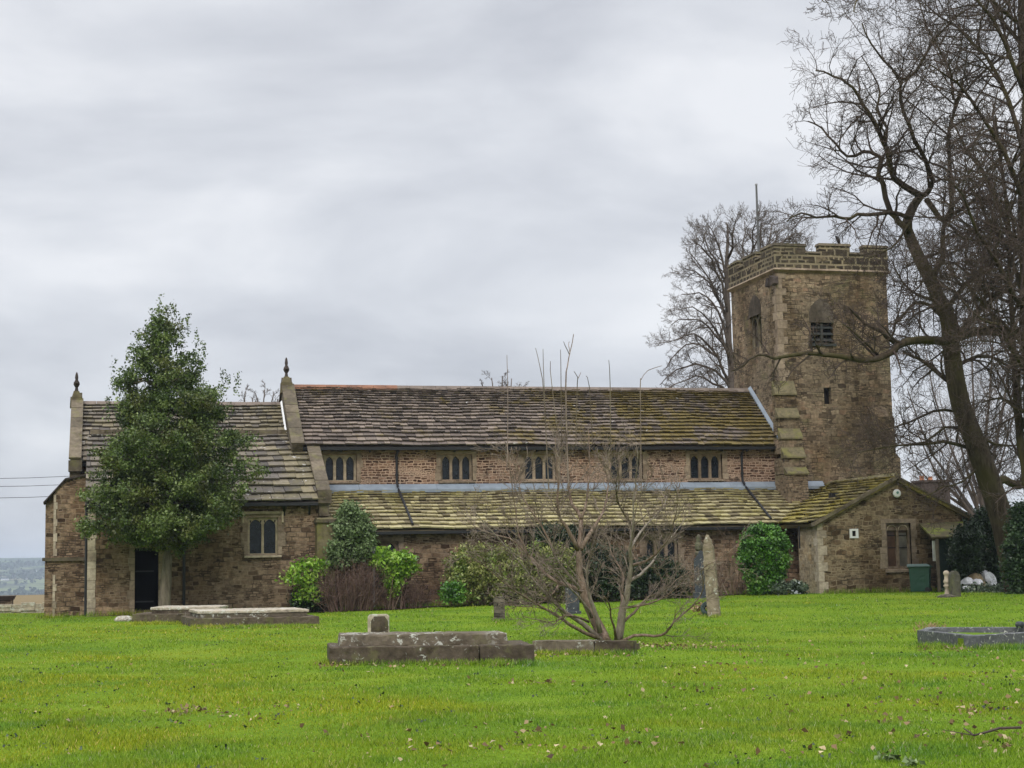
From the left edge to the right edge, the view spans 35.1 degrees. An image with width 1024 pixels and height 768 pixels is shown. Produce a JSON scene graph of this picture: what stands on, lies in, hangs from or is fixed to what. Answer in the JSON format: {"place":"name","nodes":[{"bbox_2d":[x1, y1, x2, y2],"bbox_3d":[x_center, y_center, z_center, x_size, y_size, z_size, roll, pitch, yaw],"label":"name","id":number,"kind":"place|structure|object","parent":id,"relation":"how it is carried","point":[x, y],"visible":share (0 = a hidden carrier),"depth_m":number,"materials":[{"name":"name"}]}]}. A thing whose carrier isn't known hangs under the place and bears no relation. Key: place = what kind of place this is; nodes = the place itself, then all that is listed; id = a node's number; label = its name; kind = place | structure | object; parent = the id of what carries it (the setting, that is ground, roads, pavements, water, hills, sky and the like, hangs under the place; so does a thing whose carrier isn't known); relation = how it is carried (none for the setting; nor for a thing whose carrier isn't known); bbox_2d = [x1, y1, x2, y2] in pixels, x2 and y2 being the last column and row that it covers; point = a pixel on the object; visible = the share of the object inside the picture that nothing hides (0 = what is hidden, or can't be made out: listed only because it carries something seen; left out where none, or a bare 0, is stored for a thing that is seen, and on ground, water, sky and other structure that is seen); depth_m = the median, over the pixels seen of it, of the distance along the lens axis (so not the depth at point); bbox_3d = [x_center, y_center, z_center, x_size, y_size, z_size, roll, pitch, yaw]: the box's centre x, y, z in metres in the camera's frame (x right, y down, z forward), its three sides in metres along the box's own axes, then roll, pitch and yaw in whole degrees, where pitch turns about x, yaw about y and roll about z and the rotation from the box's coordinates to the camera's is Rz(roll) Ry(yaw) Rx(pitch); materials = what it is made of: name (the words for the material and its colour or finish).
{"place":"outdoors","nodes":[
{"label":"outdoors","id":0,"kind":"place"},
{"bbox_2d":[0,557,1023,767],"bbox_3d":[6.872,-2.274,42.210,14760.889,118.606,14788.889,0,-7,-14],"label":"ground","id":1,"kind":"structure","parent":0,"point":[36,599],"depth_m":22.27,"materials":[{"name":"green plant"}]},
{"bbox_2d":[0,595,15,604],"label":"chest tomb","id":2,"kind":"object","parent":1,"relation":"on","point":[4,600],"visible":0.52,"depth_m":68.95,"materials":[{"name":"stone"}]},
{"bbox_2d":[0,602,43,612],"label":"boundary wall","id":3,"kind":"structure","parent":1,"relation":"on","point":[27,607],"depth_m":62.71,"materials":[{"name":"beige stone"}]},
{"bbox_2d":[0,559,44,595],"bbox_3d":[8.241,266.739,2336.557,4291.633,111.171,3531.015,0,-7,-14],"label":"woodland","id":4,"kind":"object","parent":1,"relation":"on","point":[31,574],"visible":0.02,"depth_m":3205.33,"materials":[{"name":"plant"}]},
{"bbox_2d":[114,616,131,621],"bbox_3d":[-11.937,7.246,49.877,0.629,0.228,0.632,0,-7,-14],"label":"loose stone","id":5,"kind":"object","parent":1,"relation":"on","point":[123,618],"visible":0.7,"depth_m":49.66,"materials":[{"name":"white stone"}]},
{"bbox_2d":[71,294,270,605],"bbox_3d":[-11.600,2.330,55.434,6.650,10.860,5.795,0,-7,-14],"label":"holly tree","id":6,"kind":"object","parent":1,"relation":"on","point":[166,454],"visible":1,"depth_m":54.54,"materials":[{"name":"green plant"}]},
{"bbox_2d":[132,605,227,621],"bbox_3d":[-10.273,7.158,50.253,3.832,0.539,2.440,-3,-7,18],"label":"ledger tomb","id":7,"kind":"object","parent":1,"relation":"on","point":[168,613],"visible":0.62,"depth_m":49.22,"materials":[{"name":"grey stone"}]},
{"bbox_2d":[181,607,319,625],"bbox_3d":[-7.421,6.590,45.526,4.592,0.538,2.726,-2,-6,4],"label":"ledger tomb","id":8,"kind":"object","parent":1,"relation":"on","point":[246,616],"visible":0.77,"depth_m":44.32,"materials":[{"name":"grey stone"}]},
{"bbox_2d":[238,380,279,401],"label":"bare tree","id":9,"kind":"object","parent":1,"relation":"on","point":[256,399],"visible":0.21,"depth_m":82.97,"materials":[{"name":"brown plant"}]},
{"bbox_2d":[274,554,333,612],"bbox_3d":[-7.224,6.993,56.542,1.676,2.090,1.580,5,-9,-44],"label":"spotted laurel","id":10,"kind":"object","parent":1,"relation":"on","point":[305,581],"visible":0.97,"depth_m":56.42,"materials":[{"name":"green plant"}]},
{"bbox_2d":[286,586,333,611],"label":"evergreen shrub","id":11,"kind":"object","parent":1,"relation":"on","point":[296,604],"visible":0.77,"depth_m":56.43,"materials":[{"name":"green plant"}]},
{"bbox_2d":[368,614,389,631],"bbox_3d":[-3.042,5.539,36.942,0.492,0.583,0.175,-1,-6,0],"label":"headstone","id":12,"kind":"object","parent":1,"relation":"on","point":[378,622],"visible":0.71,"depth_m":36.87,"materials":[{"name":"beige stone"}]},
{"bbox_2d":[327,631,534,664],"bbox_3d":[-1.358,4.255,25.887,3.686,0.576,1.411,-2,-6,9],"label":"plinth tomb","id":13,"kind":"object","parent":1,"relation":"on","point":[358,647],"visible":0.72,"depth_m":25.34,"materials":[{"name":"grey stone"}]},
{"bbox_2d":[436,579,471,605],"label":"evergreen shrub","id":14,"kind":"object","parent":1,"relation":"on","point":[451,591],"visible":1,"depth_m":56.18,"materials":[{"name":"green plant"}]},
{"bbox_2d":[492,597,505,620],"bbox_3d":[-0.346,6.160,44.057,0.383,0.735,0.439,-1,-6,1],"label":"headstone","id":15,"kind":"object","parent":1,"relation":"on","point":[499,613],"visible":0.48,"depth_m":43.97,"materials":[{"name":"grey stone"}]},
{"bbox_2d":[479,371,529,385],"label":"bare tree","id":16,"kind":"object","parent":1,"relation":"on","point":[504,382],"visible":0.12,"depth_m":86.42,"materials":[{"name":"plant"}]},
{"bbox_2d":[42,243,974,616],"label":"parish church","id":17,"kind":"structure","parent":1,"relation":"on","point":[408,467],"depth_m":62.45,"materials":[{"name":"stone"}]},
{"bbox_2d":[127,544,163,615],"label":"door","id":18,"kind":"structure","parent":17,"relation":"in","point":[143,592],"depth_m":56.40,"materials":[{"name":"wood"}]},
{"bbox_2d":[241,511,285,557],"bbox_3d":[-8.817,5.325,57.371,1.577,1.625,0.290,0,-7,-14],"label":"window","id":19,"kind":"structure","parent":17,"relation":"in","point":[264,536],"depth_m":57.43,"materials":[{"name":"stone"}]},
{"bbox_2d":[321,451,362,482],"bbox_3d":[-6.543,3.169,61.563,1.763,1.224,0.300,0,-7,-14],"label":"window","id":20,"kind":"structure","parent":17,"relation":"in","point":[339,467],"depth_m":61.64,"materials":[{"name":"stone"}]},
{"bbox_2d":[365,537,404,592],"bbox_3d":[-4.604,6.554,58.622,1.436,1.988,0.300,0,-7,-14],"label":"window","id":21,"kind":"structure","parent":17,"relation":"in","point":[393,541],"depth_m":58.72,"materials":[{"name":"stone"}]},
{"bbox_2d":[435,451,476,482],"bbox_3d":[-2.183,3.206,62.643,1.656,1.224,0.300,0,-7,-14],"label":"window","id":22,"kind":"structure","parent":17,"relation":"in","point":[454,468],"depth_m":62.70,"materials":[{"name":"stone"}]},
{"bbox_2d":[517,535,556,588],"bbox_3d":[0.939,6.601,59.996,1.622,1.988,0.300,0,-7,-14],"label":"window","id":23,"kind":"structure","parent":17,"relation":"in","point":[520,550],"depth_m":59.92,"materials":[{"name":"stone"}]},
{"bbox_2d":[518,451,560,481],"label":"window","id":24,"kind":"structure","parent":17,"relation":"in","point":[540,472],"depth_m":63.50,"materials":[{"name":"stone"}]},
{"bbox_2d":[604,451,648,481],"bbox_3d":[4.506,3.263,64.299,1.877,1.224,0.300,0,-7,-14],"label":"window","id":25,"kind":"structure","parent":17,"relation":"in","point":[624,466],"depth_m":64.38,"materials":[{"name":"stone"}]},
{"bbox_2d":[639,533,684,585],"bbox_3d":[5.642,6.641,61.161,1.839,1.988,0.300,0,-7,-14],"label":"window","id":26,"kind":"structure","parent":17,"relation":"in","point":[644,544],"depth_m":61.28,"materials":[{"name":"stone"}]},
{"bbox_2d":[684,450,728,480],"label":"window","id":27,"kind":"structure","parent":17,"relation":"in","point":[702,465],"depth_m":65.17,"materials":[{"name":"stone"}]},
{"bbox_2d":[755,183,759,251],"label":"flagpole","id":28,"kind":"object","parent":17,"relation":"on","point":[757,222],"visible":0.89,"depth_m":69.14,"materials":[{"name":"grey metal"}]},
{"bbox_2d":[880,519,918,572],"bbox_3d":[14.280,5.975,59.954,1.560,1.967,0.320,0,-7,-14],"label":"window","id":29,"kind":"structure","parent":17,"relation":"in","point":[895,551],"depth_m":60.02,"materials":[{"name":"stone"}]},
{"bbox_2d":[0,593,1023,767],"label":"fallen leaves","id":30,"kind":"object","parent":1,"relation":"on","point":[757,749],"depth_m":16.02,"materials":[{"name":"brown plant"}]},
{"bbox_2d":[31,586,1023,666],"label":"edge grass","id":31,"kind":"structure","parent":1,"relation":"on","point":[936,645],"depth_m":26.85,"materials":[{"name":"green plant"}]},
{"bbox_2d":[315,592,788,611],"bbox_3d":[2.002,7.917,59.027,18.400,0.282,2.143,0,-7,-14],"label":"soil bed","id":32,"kind":"object","parent":1,"relation":"on","point":[599,600],"visible":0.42,"depth_m":58.40,"materials":[{"name":"brown soil"}]},
{"bbox_2d":[302,558,391,612],"bbox_3d":[-5.772,6.962,56.407,3.141,2.040,2.559,0,-7,-14],"label":"twiggy bush","id":33,"kind":"object","parent":32,"relation":"on","point":[353,587],"visible":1,"depth_m":56.29,"materials":[{"name":"plant"}]},
{"bbox_2d":[323,499,380,610],"bbox_3d":[-5.672,6.060,57.326,2.081,4.012,1.774,0,-7,-14],"label":"grey green shrub","id":34,"kind":"object","parent":32,"relation":"on","point":[352,529],"visible":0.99,"depth_m":57.07,"materials":[{"name":"green plant"}]},
{"bbox_2d":[368,545,422,609],"bbox_3d":[-4.118,6.856,57.252,1.887,2.342,1.778,-4,-7,25],"label":"spotted laurel","id":35,"kind":"object","parent":32,"relation":"on","point":[401,567],"visible":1,"depth_m":57.00,"materials":[{"name":"green plant"}]},
{"bbox_2d":[372,578,438,609],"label":"twiggy bush","id":36,"kind":"object","parent":32,"relation":"on","point":[405,596],"visible":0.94,"depth_m":57.16,"materials":[{"name":"plant"}]},
{"bbox_2d":[440,540,534,605],"bbox_3d":[-0.818,6.672,57.542,3.511,2.526,2.842,0,-7,-14],"label":"rhododendron","id":37,"kind":"object","parent":32,"relation":"on","point":[461,569],"visible":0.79,"depth_m":56.94,"materials":[{"name":"green plant"}]},
{"bbox_2d":[524,520,577,552],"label":"evergreen shrub","id":38,"kind":"object","parent":32,"relation":"on","point":[538,536],"visible":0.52,"depth_m":58.87,"materials":[{"name":"green plant"}]},
{"bbox_2d":[522,538,580,602],"bbox_3d":[1.467,6.727,58.491,2.413,2.446,1.879,0,-7,-14],"label":"rhododendron","id":39,"kind":"object","parent":32,"relation":"on","point":[541,548],"visible":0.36,"depth_m":58.13,"materials":[{"name":"green plant"}]},
{"bbox_2d":[572,539,653,601],"bbox_3d":[3.645,6.825,59.431,3.313,2.340,2.715,0,-7,-14],"label":"evergreen shrub","id":40,"kind":"object","parent":32,"relation":"on","point":[606,586],"visible":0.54,"depth_m":58.82,"materials":[{"name":"green plant"}]},
{"bbox_2d":[639,550,693,597],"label":"evergreen shrub","id":41,"kind":"object","parent":32,"relation":"on","point":[652,575],"visible":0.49,"depth_m":59.73,"materials":[{"name":"green plant"}]},
{"bbox_2d":[683,523,755,595],"bbox_3d":[7.965,6.530,60.225,3.462,2.784,2.469,4,-8,-40],"label":"twiggy bush","id":42,"kind":"object","parent":32,"relation":"on","point":[731,580],"visible":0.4,"depth_m":60.24,"materials":[{"name":"brown plant"}]},
{"bbox_2d":[565,585,580,613],"bbox_3d":[1.777,6.393,47.704,0.513,0.950,0.244,-1,-6,0],"label":"headstone","id":43,"kind":"object","parent":1,"relation":"on","point":[573,608],"visible":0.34,"depth_m":47.65,"materials":[{"name":"stone"}]},
{"bbox_2d":[532,640,639,653],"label":"grave kerb","id":44,"kind":"structure","parent":1,"relation":"on","point":[595,645],"depth_m":27.15,"materials":[{"name":"grey stone"}]},
{"bbox_2d":[443,334,757,641],"bbox_3d":[1.388,2.005,31.369,6.421,6.283,4.907,0,-7,-14],"label":"bare tree","id":45,"kind":"object","parent":1,"relation":"on","point":[599,631],"visible":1,"depth_m":30.97,"materials":[{"name":"brown plant"}]},
{"bbox_2d":[691,601,706,614],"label":"dry leaf plant","id":46,"kind":"object","parent":1,"relation":"on","point":[693,609],"visible":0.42,"depth_m":43.82,"materials":[{"name":"beige plant"}]},
{"bbox_2d":[693,550,705,598],"bbox_3d":[6.843,6.918,58.451,0.667,1.834,0.295,-1,-6,0],"label":"headstone","id":47,"kind":"object","parent":1,"relation":"on","point":[699,559],"visible":0.36,"depth_m":58.40,"materials":[{"name":"stone"}]},
{"bbox_2d":[700,601,706,615],"bbox_3d":[5.239,5.999,43.136,0.460,0.435,0.329,0,-7,-14],"label":"wreath","id":48,"kind":"object","parent":1,"relation":"on","point":[702,608],"visible":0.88,"depth_m":43.07,"materials":[{"name":"green"}]},
{"bbox_2d":[703,535,720,615],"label":"stone pillar","id":49,"kind":"structure","parent":1,"relation":"on","point":[713,606],"depth_m":42.95,"materials":[{"name":"beige stone"}]},
{"bbox_2d":[645,200,818,387],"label":"bare tree","id":50,"kind":"object","parent":1,"relation":"on","point":[725,323],"visible":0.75,"depth_m":79.04,"materials":[{"name":"plant"}]},
{"bbox_2d":[732,520,793,594],"bbox_3d":[9.234,6.324,58.953,2.377,2.749,2.045,0,-7,-14],"label":"laurel bush","id":51,"kind":"object","parent":1,"relation":"on","point":[751,550],"visible":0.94,"depth_m":58.49,"materials":[{"name":"green plant"}]},
{"bbox_2d":[768,579,809,595],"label":"variegated plant","id":52,"kind":"object","parent":1,"relation":"on","point":[785,587],"visible":0.99,"depth_m":57.95,"materials":[{"name":"green plant"}]},
{"bbox_2d":[686,0,1023,591],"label":"bare tree","id":53,"kind":"object","parent":1,"relation":"on","point":[985,470],"visible":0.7,"depth_m":55.70,"materials":[{"name":"brown plant"}]},
{"bbox_2d":[874,750,925,766],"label":"young plant","id":54,"kind":"object","parent":1,"relation":"on","point":[912,761],"visible":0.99,"depth_m":11.72,"materials":[{"name":"green plant"}]},
{"bbox_2d":[804,0,1023,518],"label":"bare tree","id":55,"kind":"object","parent":1,"relation":"on","point":[992,228],"visible":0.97,"depth_m":51.63,"materials":[{"name":"brown plant"}]},
{"bbox_2d":[906,564,932,591],"bbox_3d":[14.732,7.001,58.427,0.879,1.027,0.700,-3,-7,20],"label":"wheelie bin","id":56,"kind":"object","parent":1,"relation":"on","point":[920,576],"visible":0.97,"depth_m":58.17,"materials":[{"name":"plastic"}]},
{"bbox_2d":[913,620,945,630],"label":"dry plant","id":57,"kind":"object","parent":1,"relation":"on","point":[933,624],"visible":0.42,"depth_m":32.39,"materials":[{"name":"brown plant"}]},
{"bbox_2d":[937,570,957,597],"bbox_3d":[14.091,6.517,52.509,0.676,0.940,0.676,2,-7,-29],"label":"stone baluster","id":58,"kind":"object","parent":1,"relation":"on","point":[946,594],"visible":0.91,"depth_m":52.70,"materials":[{"name":"beige stone"}]},
{"bbox_2d":[919,521,977,591],"bbox_3d":[16.051,6.331,59.450,2.202,2.604,1.580,0,-7,-14],"label":"lean to","id":59,"kind":"object","parent":1,"relation":"on","point":[939,546],"visible":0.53,"depth_m":58.85,"materials":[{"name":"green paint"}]},
{"bbox_2d":[936,539,949,590],"bbox_3d":[15.653,6.610,58.842,0.520,1.929,0.060,0,-7,-14],"label":"door","id":60,"kind":"structure","parent":59,"relation":"in","point":[942,544],"depth_m":58.85,"materials":[{"name":"green paint"}]},
{"bbox_2d":[911,458,990,551],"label":"house","id":61,"kind":"structure","parent":1,"relation":"on","point":[926,486],"depth_m":85.20,"materials":[{"name":"brown stone"}]},
{"bbox_2d":[948,571,960,596],"bbox_3d":[14.327,6.537,52.441,0.322,0.988,0.228,0,-7,-14],"label":"headstone","id":62,"kind":"object","parent":1,"relation":"on","point":[954,583],"visible":0.79,"depth_m":52.35,"materials":[{"name":"grey stone"}]},
{"bbox_2d":[892,260,1022,514],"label":"bare tree","id":63,"kind":"object","parent":1,"relation":"on","point":[977,501],"visible":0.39,"depth_m":106.26,"materials":[{"name":"brown plant"}]},
{"bbox_2d":[944,525,986,578],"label":"ivy","id":64,"kind":"object","parent":1,"relation":"on","point":[971,558],"visible":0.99,"depth_m":58.18,"materials":[{"name":"green plant"}]},
{"bbox_2d":[932,579,1004,592],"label":"ground ivy","id":65,"kind":"object","parent":1,"relation":"on","point":[996,588],"visible":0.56,"depth_m":56.49,"materials":[{"name":"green plant"}]},
{"bbox_2d":[960,577,972,583],"bbox_3d":[16.278,7.016,57.861,0.315,0.264,0.892,0,-7,-14],"label":"rubbish sack","id":66,"kind":"object","parent":65,"relation":"on","point":[967,580],"visible":0.91,"depth_m":57.72,"materials":[{"name":"white plastic"}]},
{"bbox_2d":[962,573,985,585],"bbox_3d":[16.604,7.008,58.138,0.854,0.482,0.824,0,-7,-14],"label":"rubbish sack","id":67,"kind":"object","parent":65,"relation":"on","point":[975,576],"visible":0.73,"depth_m":57.97,"materials":[{"name":"plastic"}]},
{"bbox_2d":[973,579,982,583],"bbox_3d":[16.554,7.037,57.757,0.369,0.198,0.847,0,-7,-14],"label":"rubbish sack","id":68,"kind":"object","parent":65,"relation":"on","point":[978,581],"visible":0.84,"depth_m":57.51,"materials":[{"name":"white plastic"}]},
{"bbox_2d":[980,570,996,584],"bbox_3d":[17.155,6.995,58.582,0.707,0.552,0.829,-2,-7,12],"label":"rubbish sack","id":69,"kind":"object","parent":65,"relation":"on","point":[988,577],"visible":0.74,"depth_m":58.37,"materials":[{"name":"white plastic"}]},
{"bbox_2d":[917,627,1023,648],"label":"kerbed grave","id":70,"kind":"object","parent":1,"relation":"on","point":[969,636],"visible":0.59,"depth_m":27.33,"materials":[{"name":"grey stone"}]},
{"bbox_2d":[1015,621,1023,627],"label":"flower pot","id":71,"kind":"object","parent":70,"relation":"on","point":[1019,624],"visible":1,"depth_m":28.62,"materials":[{"name":"stone"}]},
{"bbox_2d":[945,502,1011,582],"bbox_3d":[17.185,5.931,59.403,3.224,3.372,1.826,0,-7,-14],"label":"ivy","id":72,"kind":"object","parent":1,"relation":"on","point":[980,520],"visible":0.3,"depth_m":59.01,"materials":[{"name":"green plant"}]},
{"bbox_2d":[992,498,1023,593],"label":"ivy","id":73,"kind":"object","parent":1,"relation":"on","point":[1012,564],"visible":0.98,"depth_m":53.74,"materials":[{"name":"green plant"}]},
{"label":"utility pole","id":74,"kind":"object","parent":1,"relation":"on","visible":0},
{"bbox_2d":[0,476,67,478],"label":"power line","id":75,"kind":"object","parent":74,"relation":"attached to","point":[34,477],"visible":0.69,"depth_m":88.69,"materials":[{"name":"black metal"}]},
{"bbox_2d":[0,0,1023,557],"label":"sky","id":76,"kind":"structure","parent":0,"point":[349,192],"materials":[{"name":"grey"}]},
{"bbox_2d":[695,534,702,555],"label":"stone pillar","id":77,"kind":"structure","parent":0,"point":[698,545],"depth_m":59.19,"materials":[{"name":"grey stone"}]}
]}

